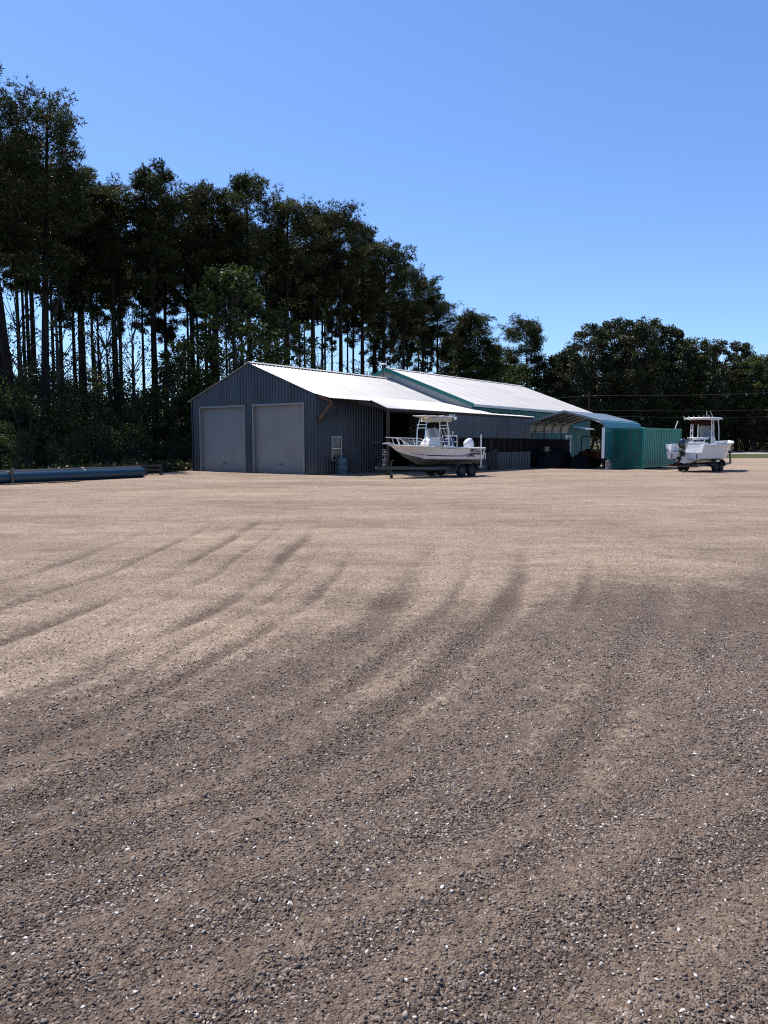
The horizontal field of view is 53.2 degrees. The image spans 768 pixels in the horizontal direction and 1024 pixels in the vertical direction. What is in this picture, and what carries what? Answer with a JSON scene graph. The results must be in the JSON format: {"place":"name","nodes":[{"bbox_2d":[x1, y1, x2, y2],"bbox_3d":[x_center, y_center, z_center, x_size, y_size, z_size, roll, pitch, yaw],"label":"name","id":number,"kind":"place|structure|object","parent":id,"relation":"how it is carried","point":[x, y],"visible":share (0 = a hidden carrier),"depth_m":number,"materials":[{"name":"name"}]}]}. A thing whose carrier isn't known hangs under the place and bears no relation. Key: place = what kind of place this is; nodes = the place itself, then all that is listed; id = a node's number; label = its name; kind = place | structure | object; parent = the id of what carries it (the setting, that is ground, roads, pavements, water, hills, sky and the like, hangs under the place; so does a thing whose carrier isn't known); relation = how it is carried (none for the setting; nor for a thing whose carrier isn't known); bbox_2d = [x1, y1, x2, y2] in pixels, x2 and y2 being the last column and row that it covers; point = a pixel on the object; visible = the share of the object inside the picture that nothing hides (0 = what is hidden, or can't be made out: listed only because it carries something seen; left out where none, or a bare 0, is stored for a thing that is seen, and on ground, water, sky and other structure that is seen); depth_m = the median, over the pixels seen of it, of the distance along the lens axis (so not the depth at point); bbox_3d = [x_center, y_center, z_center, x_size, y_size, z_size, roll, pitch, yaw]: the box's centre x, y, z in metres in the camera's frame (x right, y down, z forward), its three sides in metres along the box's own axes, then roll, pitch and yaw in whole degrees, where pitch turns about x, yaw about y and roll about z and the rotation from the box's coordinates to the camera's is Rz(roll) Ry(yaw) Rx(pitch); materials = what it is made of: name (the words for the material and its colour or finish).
{"place":"outdoors","nodes":[
{"label":"outdoors","id":0,"kind":"place"},
{"bbox_2d":[0,447,192,484],"bbox_3d":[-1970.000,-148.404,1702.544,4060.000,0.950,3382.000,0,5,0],"label":"forest floor","id":1,"kind":"structure","parent":0,"point":[147,472],"depth_m":47.49,"materials":[{"name":"brown soil"}]},
{"bbox_2d":[0,420,25,469],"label":"shrub","id":2,"kind":"object","parent":1,"relation":"on","point":[4,442],"visible":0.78,"depth_m":47.19,"materials":[{"name":"green plant"}]},
{"bbox_2d":[3,436,29,469],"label":"shrub","id":3,"kind":"object","parent":1,"relation":"on","point":[20,458],"visible":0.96,"depth_m":45.90,"materials":[{"name":"green plant"}]},
{"bbox_2d":[0,161,41,384],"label":"pine tree","id":4,"kind":"object","parent":1,"relation":"on","point":[10,284],"visible":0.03,"depth_m":59.74,"materials":[{"name":"green plant"}]},
{"bbox_2d":[0,160,48,464],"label":"pine tree","id":5,"kind":"object","parent":1,"relation":"on","point":[9,249],"visible":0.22,"depth_m":56.10,"materials":[{"name":"green plant"}]},
{"bbox_2d":[12,429,41,468],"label":"shrub","id":6,"kind":"object","parent":1,"relation":"on","point":[32,445],"visible":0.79,"depth_m":46.83,"materials":[{"name":"green plant"}]},
{"bbox_2d":[0,380,59,468],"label":"shrub","id":7,"kind":"object","parent":1,"relation":"on","point":[32,412],"visible":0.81,"depth_m":49.53,"materials":[{"name":"green plant"}]},
{"bbox_2d":[0,370,59,468],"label":"shrub","id":8,"kind":"object","parent":1,"relation":"on","point":[19,399],"visible":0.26,"depth_m":50.61,"materials":[{"name":"green plant"}]},
{"bbox_2d":[6,128,59,368],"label":"pine tree","id":9,"kind":"object","parent":1,"relation":"on","point":[33,349],"visible":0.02,"depth_m":77.91,"materials":[{"name":"green plant"}]},
{"bbox_2d":[0,277,66,453],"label":"slender tree","id":10,"kind":"object","parent":1,"relation":"on","point":[20,354],"visible":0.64,"depth_m":54.08,"materials":[{"name":"green plant"}]},
{"bbox_2d":[0,61,68,468],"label":"pine tree","id":11,"kind":"object","parent":1,"relation":"on","point":[23,206],"visible":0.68,"depth_m":49.68,"materials":[{"name":"green plant"}]},
{"bbox_2d":[18,380,77,466],"bbox_3d":[-23.506,-6.097,52.751,4.544,6.329,4.435,-4,6,-38],"label":"shrub","id":12,"kind":"object","parent":1,"relation":"on","point":[32,385],"visible":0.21,"depth_m":52.51,"materials":[{"name":"green plant"}]},
{"bbox_2d":[0,74,100,467],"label":"pine tree","id":13,"kind":"object","parent":1,"relation":"on","point":[60,137],"visible":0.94,"depth_m":49.86,"materials":[{"name":"green plant"}]},
{"bbox_2d":[4,359,100,459],"bbox_3d":[-25.091,-7.282,56.770,7.608,8.085,7.034,-1,5,-6],"label":"shrub","id":14,"kind":"object","parent":1,"relation":"on","point":[37,369],"visible":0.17,"depth_m":56.33,"materials":[{"name":"green plant"}]},
{"bbox_2d":[30,194,84,462],"bbox_3d":[-25.588,-14.095,60.171,4.771,21.174,4.516,2,5,18],"label":"pine tree","id":15,"kind":"object","parent":1,"relation":"on","point":[60,314],"visible":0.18,"depth_m":59.74,"materials":[{"name":"green plant"}]},
{"bbox_2d":[24,277,98,463],"bbox_3d":[-23.221,-9.878,54.427,4.935,13.580,4.345,1,5,15],"label":"slender tree","id":16,"kind":"object","parent":1,"relation":"on","point":[58,364],"visible":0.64,"depth_m":54.19,"materials":[{"name":"green plant"}]},
{"bbox_2d":[29,396,93,467],"bbox_3d":[-22.096,-5.325,51.757,4.690,5.020,4.253,-1,5,-13],"label":"shrub","id":17,"kind":"object","parent":1,"relation":"on","point":[71,425],"visible":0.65,"depth_m":51.29,"materials":[{"name":"green plant"}]},
{"bbox_2d":[0,466,141,471],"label":"drain pipe","id":18,"kind":"object","parent":1,"relation":"on","point":[54,469],"visible":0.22,"depth_m":34.85,"materials":[{"name":"blue plastic"}]},
{"bbox_2d":[48,202,95,432],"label":"pine tree","id":19,"kind":"object","parent":1,"relation":"on","point":[84,275],"visible":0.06,"depth_m":61.79,"materials":[{"name":"green plant"}]},
{"bbox_2d":[55,433,89,467],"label":"shrub","id":20,"kind":"object","parent":1,"relation":"on","point":[66,445],"visible":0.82,"depth_m":47.43,"materials":[{"name":"green plant"}]},
{"bbox_2d":[0,468,145,483],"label":"drain pipe","id":21,"kind":"object","parent":1,"relation":"on","point":[10,477],"visible":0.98,"depth_m":33.68,"materials":[{"name":"blue plastic"}]},
{"bbox_2d":[50,376,109,462],"bbox_3d":[-21.977,-6.394,54.735,5.116,6.615,5.534,0,5,2],"label":"shrub","id":22,"kind":"object","parent":1,"relation":"on","point":[87,399],"visible":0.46,"depth_m":54.15,"materials":[{"name":"green plant"}]},
{"bbox_2d":[38,161,123,463],"bbox_3d":[-23.292,-15.137,59.886,7.007,23.344,6.633,-3,6,-26],"label":"pine tree","id":23,"kind":"object","parent":1,"relation":"on","point":[76,295],"visible":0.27,"depth_m":58.69,"materials":[{"name":"green plant"}]},
{"bbox_2d":[71,417,118,466],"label":"shrub","id":24,"kind":"object","parent":1,"relation":"on","point":[98,426],"visible":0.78,"depth_m":48.68,"materials":[{"name":"green plant"}]},
{"bbox_2d":[82,239,110,408],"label":"pine tree","id":25,"kind":"object","parent":1,"relation":"on","point":[98,299],"visible":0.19,"depth_m":66.21,"materials":[{"name":"green plant"}]},
{"bbox_2d":[1,454,192,472],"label":"weeds","id":26,"kind":"object","parent":1,"relation":"on","point":[171,466],"visible":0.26,"depth_m":43.61,"materials":[{"name":"green plant"}]},
{"bbox_2d":[80,403,122,463],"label":"shrub","id":27,"kind":"object","parent":1,"relation":"on","point":[98,415],"visible":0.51,"depth_m":53.82,"materials":[{"name":"green plant"}]},
{"bbox_2d":[89,423,123,466],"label":"shrub","id":28,"kind":"object","parent":1,"relation":"on","point":[106,457],"visible":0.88,"depth_m":49.35,"materials":[{"name":"green plant"}]},
{"bbox_2d":[85,247,129,379],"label":"pine tree","id":29,"kind":"object","parent":1,"relation":"on","point":[123,273],"visible":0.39,"depth_m":63.59,"materials":[{"name":"green plant"}]},
{"bbox_2d":[72,302,148,454],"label":"slender tree","id":30,"kind":"object","parent":1,"relation":"on","point":[107,364],"visible":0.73,"depth_m":58.84,"materials":[{"name":"green plant"}]},
{"bbox_2d":[65,179,168,464],"bbox_3d":[-20.940,-14.586,59.394,7.966,22.292,6.267,0,5,-1],"label":"pine tree","id":31,"kind":"object","parent":1,"relation":"on","point":[112,266],"visible":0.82,"depth_m":57.85,"materials":[{"name":"green plant"}]},
{"bbox_2d":[99,400,151,464],"bbox_3d":[-18.445,-5.527,55.064,4.324,4.834,3.921,-4,7,-40],"label":"shrub","id":32,"kind":"object","parent":1,"relation":"on","point":[124,456],"visible":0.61,"depth_m":54.58,"materials":[{"name":"green plant"}]},
{"bbox_2d":[95,382,161,464],"bbox_3d":[-20.180,-6.908,60.396,5.378,6.680,4.869,-2,5,-19],"label":"shrub","id":33,"kind":"object","parent":1,"relation":"on","point":[127,395],"visible":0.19,"depth_m":59.54,"materials":[{"name":"green plant"}]},
{"bbox_2d":[101,297,158,454],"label":"slender tree","id":34,"kind":"object","parent":1,"relation":"on","point":[133,366],"visible":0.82,"depth_m":59.12,"materials":[{"name":"green plant"}]},
{"bbox_2d":[115,422,156,464],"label":"shrub","id":35,"kind":"object","parent":1,"relation":"on","point":[137,432],"visible":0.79,"depth_m":52.51,"materials":[{"name":"green plant"}]},
{"bbox_2d":[115,394,167,464],"bbox_3d":[-17.725,-5.936,56.138,4.161,5.411,4.501,0,5,0],"label":"shrub","id":36,"kind":"object","parent":1,"relation":"on","point":[148,415],"visible":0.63,"depth_m":55.97,"materials":[{"name":"green plant"}]},
{"bbox_2d":[127,240,160,426],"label":"pine tree","id":37,"kind":"object","parent":1,"relation":"on","point":[137,295],"visible":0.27,"depth_m":68.63,"materials":[{"name":"green plant"}]},
{"bbox_2d":[123,157,184,463],"bbox_3d":[-17.679,-15.062,59.208,5.098,23.308,4.400,4,6,36],"label":"pine tree","id":38,"kind":"object","parent":1,"relation":"on","point":[141,213],"visible":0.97,"depth_m":57.79,"materials":[{"name":"green plant"}]},
{"bbox_2d":[129,385,191,462],"bbox_3d":[-16.792,-6.574,58.518,4.991,6.327,4.518,-3,6,-27],"label":"shrub","id":39,"kind":"object","parent":1,"relation":"on","point":[153,414],"visible":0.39,"depth_m":57.85,"materials":[{"name":"green plant"}]},
{"bbox_2d":[143,217,189,449],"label":"pine tree","id":40,"kind":"object","parent":1,"relation":"on","point":[171,328],"visible":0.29,"depth_m":66.67,"materials":[{"name":"green plant"}]},
{"bbox_2d":[140,349,201,459],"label":"young tree","id":41,"kind":"object","parent":1,"relation":"on","point":[164,373],"visible":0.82,"depth_m":57.01,"materials":[{"name":"green plant"}]},
{"bbox_2d":[155,390,193,462],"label":"shrub","id":42,"kind":"object","parent":1,"relation":"on","point":[189,434],"visible":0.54,"depth_m":57.66,"materials":[{"name":"green plant"}]},
{"bbox_2d":[125,179,230,454],"bbox_3d":[-16.550,-15.173,62.612,7.879,22.908,7.034,2,5,22],"label":"pine tree","id":43,"kind":"object","parent":1,"relation":"on","point":[191,240],"visible":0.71,"depth_m":61.30,"materials":[{"name":"green plant"}]},
{"bbox_2d":[155,231,206,376],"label":"pine tree","id":44,"kind":"object","parent":1,"relation":"on","point":[179,301],"visible":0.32,"depth_m":64.79,"materials":[{"name":"green plant"}]},
{"bbox_2d":[159,330,231,440],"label":"young tree","id":45,"kind":"object","parent":1,"relation":"on","point":[193,342],"visible":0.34,"depth_m":59.70,"materials":[{"name":"green plant"}]},
{"bbox_2d":[166,179,250,379],"bbox_3d":[-14.859,-15.746,65.119,7.114,23.633,6.915,-1,5,-13],"label":"pine tree","id":46,"kind":"object","parent":1,"relation":"on","point":[222,246],"visible":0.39,"depth_m":63.05,"materials":[{"name":"green plant"}]},
{"bbox_2d":[171,261,294,400],"bbox_3d":[-11.566,-11.224,59.257,9.164,15.472,8.815,0,5,-5],"label":"young tree","id":47,"kind":"object","parent":1,"relation":"on","point":[238,278],"visible":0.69,"depth_m":57.50,"materials":[{"name":"green plant"}]},
{"bbox_2d":[220,169,286,361],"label":"pine tree","id":48,"kind":"object","parent":1,"relation":"on","point":[241,186],"visible":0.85,"depth_m":63.30,"materials":[{"name":"green plant"}]},
{"bbox_2d":[245,238,281,362],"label":"pine tree","id":49,"kind":"object","parent":1,"relation":"on","point":[264,286],"visible":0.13,"depth_m":73.32,"materials":[{"name":"green plant"}]},
{"bbox_2d":[231,306,325,371],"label":"young tree","id":50,"kind":"object","parent":1,"relation":"on","point":[270,318],"visible":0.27,"depth_m":61.43,"materials":[{"name":"green plant"}]},
{"bbox_2d":[257,255,302,333],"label":"pine tree","id":51,"kind":"object","parent":1,"relation":"on","point":[282,295],"visible":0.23,"depth_m":73.85,"materials":[{"name":"green plant"}]},
{"bbox_2d":[251,193,337,365],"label":"pine tree","id":52,"kind":"object","parent":1,"relation":"on","point":[298,218],"visible":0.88,"depth_m":65.92,"materials":[{"name":"green plant"}]},
{"bbox_2d":[283,263,315,367],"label":"pine tree","id":53,"kind":"object","parent":1,"relation":"on","point":[298,318],"visible":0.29,"depth_m":73.74,"materials":[{"name":"green plant"}]},
{"bbox_2d":[291,205,344,368],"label":"pine tree","id":54,"kind":"object","parent":1,"relation":"on","point":[313,316],"visible":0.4,"depth_m":71.62,"materials":[{"name":"green plant"}]},
{"bbox_2d":[290,198,374,371],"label":"pine tree","id":55,"kind":"object","parent":1,"relation":"on","point":[338,221],"visible":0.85,"depth_m":70.25,"materials":[{"name":"green plant"}]},
{"bbox_2d":[319,274,346,370],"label":"pine tree","id":56,"kind":"object","parent":1,"relation":"on","point":[330,327],"visible":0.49,"depth_m":76.96,"materials":[{"name":"green plant"}]},
{"bbox_2d":[342,260,365,373],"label":"pine tree","id":57,"kind":"object","parent":1,"relation":"on","point":[348,330],"visible":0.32,"depth_m":86.58,"materials":[{"name":"green plant"}]},
{"bbox_2d":[337,219,389,374],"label":"pine tree","id":58,"kind":"object","parent":1,"relation":"on","point":[370,296],"visible":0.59,"depth_m":75.71,"materials":[{"name":"green plant"}]},
{"bbox_2d":[356,277,389,373],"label":"pine tree","id":59,"kind":"object","parent":1,"relation":"on","point":[371,361],"visible":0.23,"depth_m":85.58,"materials":[{"name":"green plant"}]},
{"bbox_2d":[357,236,417,368],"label":"pine tree","id":60,"kind":"object","parent":1,"relation":"on","point":[393,256],"visible":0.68,"depth_m":79.36,"materials":[{"name":"green plant"}]},
{"bbox_2d":[395,311,416,369],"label":"pine tree","id":61,"kind":"object","parent":1,"relation":"on","point":[411,346],"visible":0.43,"depth_m":93.70,"materials":[{"name":"green plant"}]},
{"bbox_2d":[385,263,435,369],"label":"pine tree","id":62,"kind":"object","parent":1,"relation":"on","point":[415,311],"visible":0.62,"depth_m":88.21,"materials":[{"name":"green plant"}]},
{"bbox_2d":[409,274,445,371],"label":"pine tree","id":63,"kind":"object","parent":1,"relation":"on","point":[436,297],"visible":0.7,"depth_m":93.53,"materials":[{"name":"green plant"}]},
{"bbox_2d":[412,298,464,373],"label":"pine tree","id":64,"kind":"object","parent":1,"relation":"on","point":[445,334],"visible":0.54,"depth_m":100.57,"materials":[{"name":"green plant"}]},
{"bbox_2d":[432,331,471,374],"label":"pine tree","id":65,"kind":"object","parent":1,"relation":"on","point":[447,359],"visible":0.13,"depth_m":115.36,"materials":[{"name":"green plant"}]},
{"bbox_2d":[447,307,507,379],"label":"pine tree","id":66,"kind":"object","parent":1,"relation":"on","point":[471,357],"visible":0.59,"depth_m":108.54,"materials":[{"name":"green plant"}]},
{"bbox_2d":[478,356,520,384],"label":"young tree","id":67,"kind":"object","parent":1,"relation":"on","point":[495,377],"visible":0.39,"depth_m":110.13,"materials":[{"name":"green plant"}]},
{"bbox_2d":[0,458,767,1023],"bbox_3d":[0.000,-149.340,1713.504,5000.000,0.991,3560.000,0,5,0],"label":"ground","id":68,"kind":"structure","parent":0,"point":[204,510],"depth_m":4.45,"materials":[{"name":"beige gravel"}]},
{"bbox_2d":[188,361,534,474],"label":"workshop building","id":69,"kind":"structure","parent":68,"relation":"on","point":[252,417],"depth_m":44.09,"materials":[{"name":"grey metal"}]},
{"bbox_2d":[199,405,245,472],"bbox_3d":[-9.484,-4.299,45.177,3.970,3.860,0.212,4,6,37],"label":"roll up door","id":70,"kind":"structure","parent":69,"relation":"in","point":[221,428],"depth_m":45.33,"materials":[{"name":"paint"}]},
{"bbox_2d":[252,402,304,473],"bbox_3d":[-5.820,-4.059,42.440,3.990,3.860,0.212,4,6,37],"label":"roll up door","id":71,"kind":"structure","parent":69,"relation":"in","point":[278,429],"depth_m":42.56,"materials":[{"name":"paint"}]},
{"bbox_2d":[375,434,484,477],"bbox_3d":[2.144,-2.809,38.199,6.650,2.128,2.480,-4,7,-40],"label":"trailer","id":72,"kind":"object","parent":68,"relation":"on","point":[460,469],"visible":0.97,"depth_m":38.16,"materials":[{"name":"grey metal"}]},
{"bbox_2d":[383,414,485,464],"bbox_3d":[2.600,-3.597,38.514,6.800,2.626,2.280,-4,7,-40],"label":"motorboat","id":73,"kind":"object","parent":72,"relation":"on","point":[430,451],"visible":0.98,"depth_m":37.95,"materials":[{"name":"paint"}]},
{"bbox_2d":[371,367,601,465],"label":"teal building","id":74,"kind":"structure","parent":68,"relation":"on","point":[490,396],"depth_m":56.24,"materials":[{"name":"metal"}]},
{"bbox_2d":[501,363,540,391],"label":"young tree","id":75,"kind":"object","parent":68,"relation":"on","point":[525,376],"visible":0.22,"depth_m":115.60,"materials":[{"name":"green plant"}]},
{"bbox_2d":[535,448,571,467],"bbox_3d":[11.900,-3.756,53.276,1.785,1.362,3.341,4,6,37],"label":"covered pile","id":76,"kind":"object","parent":68,"relation":"on","point":[557,457],"visible":0.94,"depth_m":52.31,"materials":[{"name":"black plastic"}]},
{"bbox_2d":[536,353,586,405],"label":"young tree","id":77,"kind":"object","parent":68,"relation":"on","point":[547,372],"visible":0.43,"depth_m":116.25,"materials":[{"name":"green plant"}]},
{"bbox_2d":[545,347,594,423],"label":"broadleaf tree","id":78,"kind":"object","parent":68,"relation":"on","point":[575,358],"visible":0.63,"depth_m":115.38,"materials":[{"name":"green plant"}]},
{"bbox_2d":[527,410,641,468],"bbox_3d":[14.127,-5.083,53.938,5.628,3.890,7.325,4,6,37],"label":"carport","id":79,"kind":"object","parent":68,"relation":"on","point":[560,420],"visible":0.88,"depth_m":53.60,"materials":[{"name":"teal metal"}]},
{"bbox_2d":[577,436,607,467],"bbox_3d":[14.878,-4.295,54.431,1.500,2.246,2.352,-1,5,-12],"label":"compact tractor","id":80,"kind":"object","parent":68,"relation":"on","point":[596,458],"visible":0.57,"depth_m":53.98,"materials":[{"name":"metal"}]},
{"bbox_2d":[608,428,681,468],"bbox_3d":[17.996,-4.381,52.721,2.448,2.704,6.322,5,7,42],"label":"shipping container","id":81,"kind":"object","parent":68,"relation":"on","point":[639,448],"visible":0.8,"depth_m":50.57,"materials":[{"name":"green metal"}]},
{"bbox_2d":[610,428,626,466],"bbox_3d":[15.511,-4.249,50.779,1.090,2.540,0.103,5,7,42],"label":"door","id":82,"kind":"structure","parent":81,"relation":"in","point":[619,459],"depth_m":50.72,"materials":[{"name":"teal metal"}]},
{"bbox_2d":[626,428,642,466],"bbox_3d":[16.322,-4.185,50.055,1.090,2.540,0.103,5,7,42],"label":"door","id":83,"kind":"structure","parent":81,"relation":"in","point":[633,438],"depth_m":50.06,"materials":[{"name":"teal metal"}]},
{"bbox_2d":[669,450,731,471],"bbox_3d":[19.933,-3.174,47.152,6.960,1.288,2.360,-5,7,-44],"label":"trailer","id":84,"kind":"object","parent":68,"relation":"on","point":[715,465],"visible":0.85,"depth_m":45.66,"materials":[{"name":"grey metal"}]},
{"bbox_2d":[665,411,733,466],"bbox_3d":[19.425,-4.484,46.545,7.571,3.313,2.508,-5,7,-44],"label":"fishing boat","id":85,"kind":"object","parent":84,"relation":"on","point":[701,449],"visible":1,"depth_m":45.41,"materials":[{"name":"white plastic"}]},
{"bbox_2d":[0,0,767,444],"label":"sky","id":86,"kind":"structure","parent":0,"point":[567,164],"materials":[{"name":"blue"}]},
{"bbox_2d":[593,445,767,451],"bbox_3d":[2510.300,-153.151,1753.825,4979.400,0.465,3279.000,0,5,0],"label":"lawn","id":87,"kind":"structure","parent":0,"point":[739,450],"depth_m":131.81,"materials":[{"name":"green plant"}]},
{"bbox_2d":[496,312,551,387],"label":"pine tree","id":88,"kind":"object","parent":87,"relation":"on","point":[531,330],"visible":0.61,"depth_m":118.89,"materials":[{"name":"green plant"}]},
{"bbox_2d":[559,322,626,448],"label":"broadleaf tree","id":89,"kind":"object","parent":87,"relation":"on","point":[609,379],"visible":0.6,"depth_m":118.93,"materials":[{"name":"green plant"}]},
{"bbox_2d":[583,316,645,437],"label":"broadleaf tree","id":90,"kind":"object","parent":87,"relation":"on","point":[615,325],"visible":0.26,"depth_m":122.06,"materials":[{"name":"green plant"}]},
{"bbox_2d":[592,319,674,427],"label":"broadleaf tree","id":91,"kind":"object","parent":87,"relation":"on","point":[637,369],"visible":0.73,"depth_m":118.31,"materials":[{"name":"green plant"}]},
{"bbox_2d":[617,315,688,427],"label":"broadleaf tree","id":92,"kind":"object","parent":87,"relation":"on","point":[654,322],"visible":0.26,"depth_m":123.81,"materials":[{"name":"green plant"}]},
{"bbox_2d":[641,324,699,431],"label":"broadleaf tree","id":93,"kind":"object","parent":87,"relation":"on","point":[677,335],"visible":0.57,"depth_m":122.66,"materials":[{"name":"green plant"}]},
{"bbox_2d":[666,336,718,440],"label":"broadleaf tree","id":94,"kind":"object","parent":87,"relation":"on","point":[693,345],"visible":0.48,"depth_m":124.68,"materials":[{"name":"green plant"}]},
{"bbox_2d":[686,339,746,440],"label":"broadleaf tree","id":95,"kind":"object","parent":87,"relation":"on","point":[719,348],"visible":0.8,"depth_m":123.52,"materials":[{"name":"green plant"}]},
{"bbox_2d":[713,340,764,450],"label":"broadleaf tree","id":96,"kind":"object","parent":87,"relation":"on","point":[744,349],"visible":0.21,"depth_m":127.52,"materials":[{"name":"green plant"}]},
{"bbox_2d":[725,407,767,450],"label":"young tree","id":97,"kind":"object","parent":87,"relation":"on","point":[741,424],"visible":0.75,"depth_m":122.31,"materials":[{"name":"green plant"}]},
{"bbox_2d":[732,353,767,450],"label":"broadleaf tree","id":98,"kind":"object","parent":87,"relation":"on","point":[750,359],"visible":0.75,"depth_m":123.45,"materials":[{"name":"green plant"}]},
{"bbox_2d":[734,404,767,450],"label":"young tree","id":99,"kind":"object","parent":87,"relation":"on","point":[749,407],"visible":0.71,"depth_m":122.88,"materials":[{"name":"green plant"}]},
{"bbox_2d":[747,362,767,438],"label":"broadleaf tree","id":100,"kind":"object","parent":87,"relation":"on","point":[764,388],"visible":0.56,"depth_m":122.58,"materials":[{"name":"green plant"}]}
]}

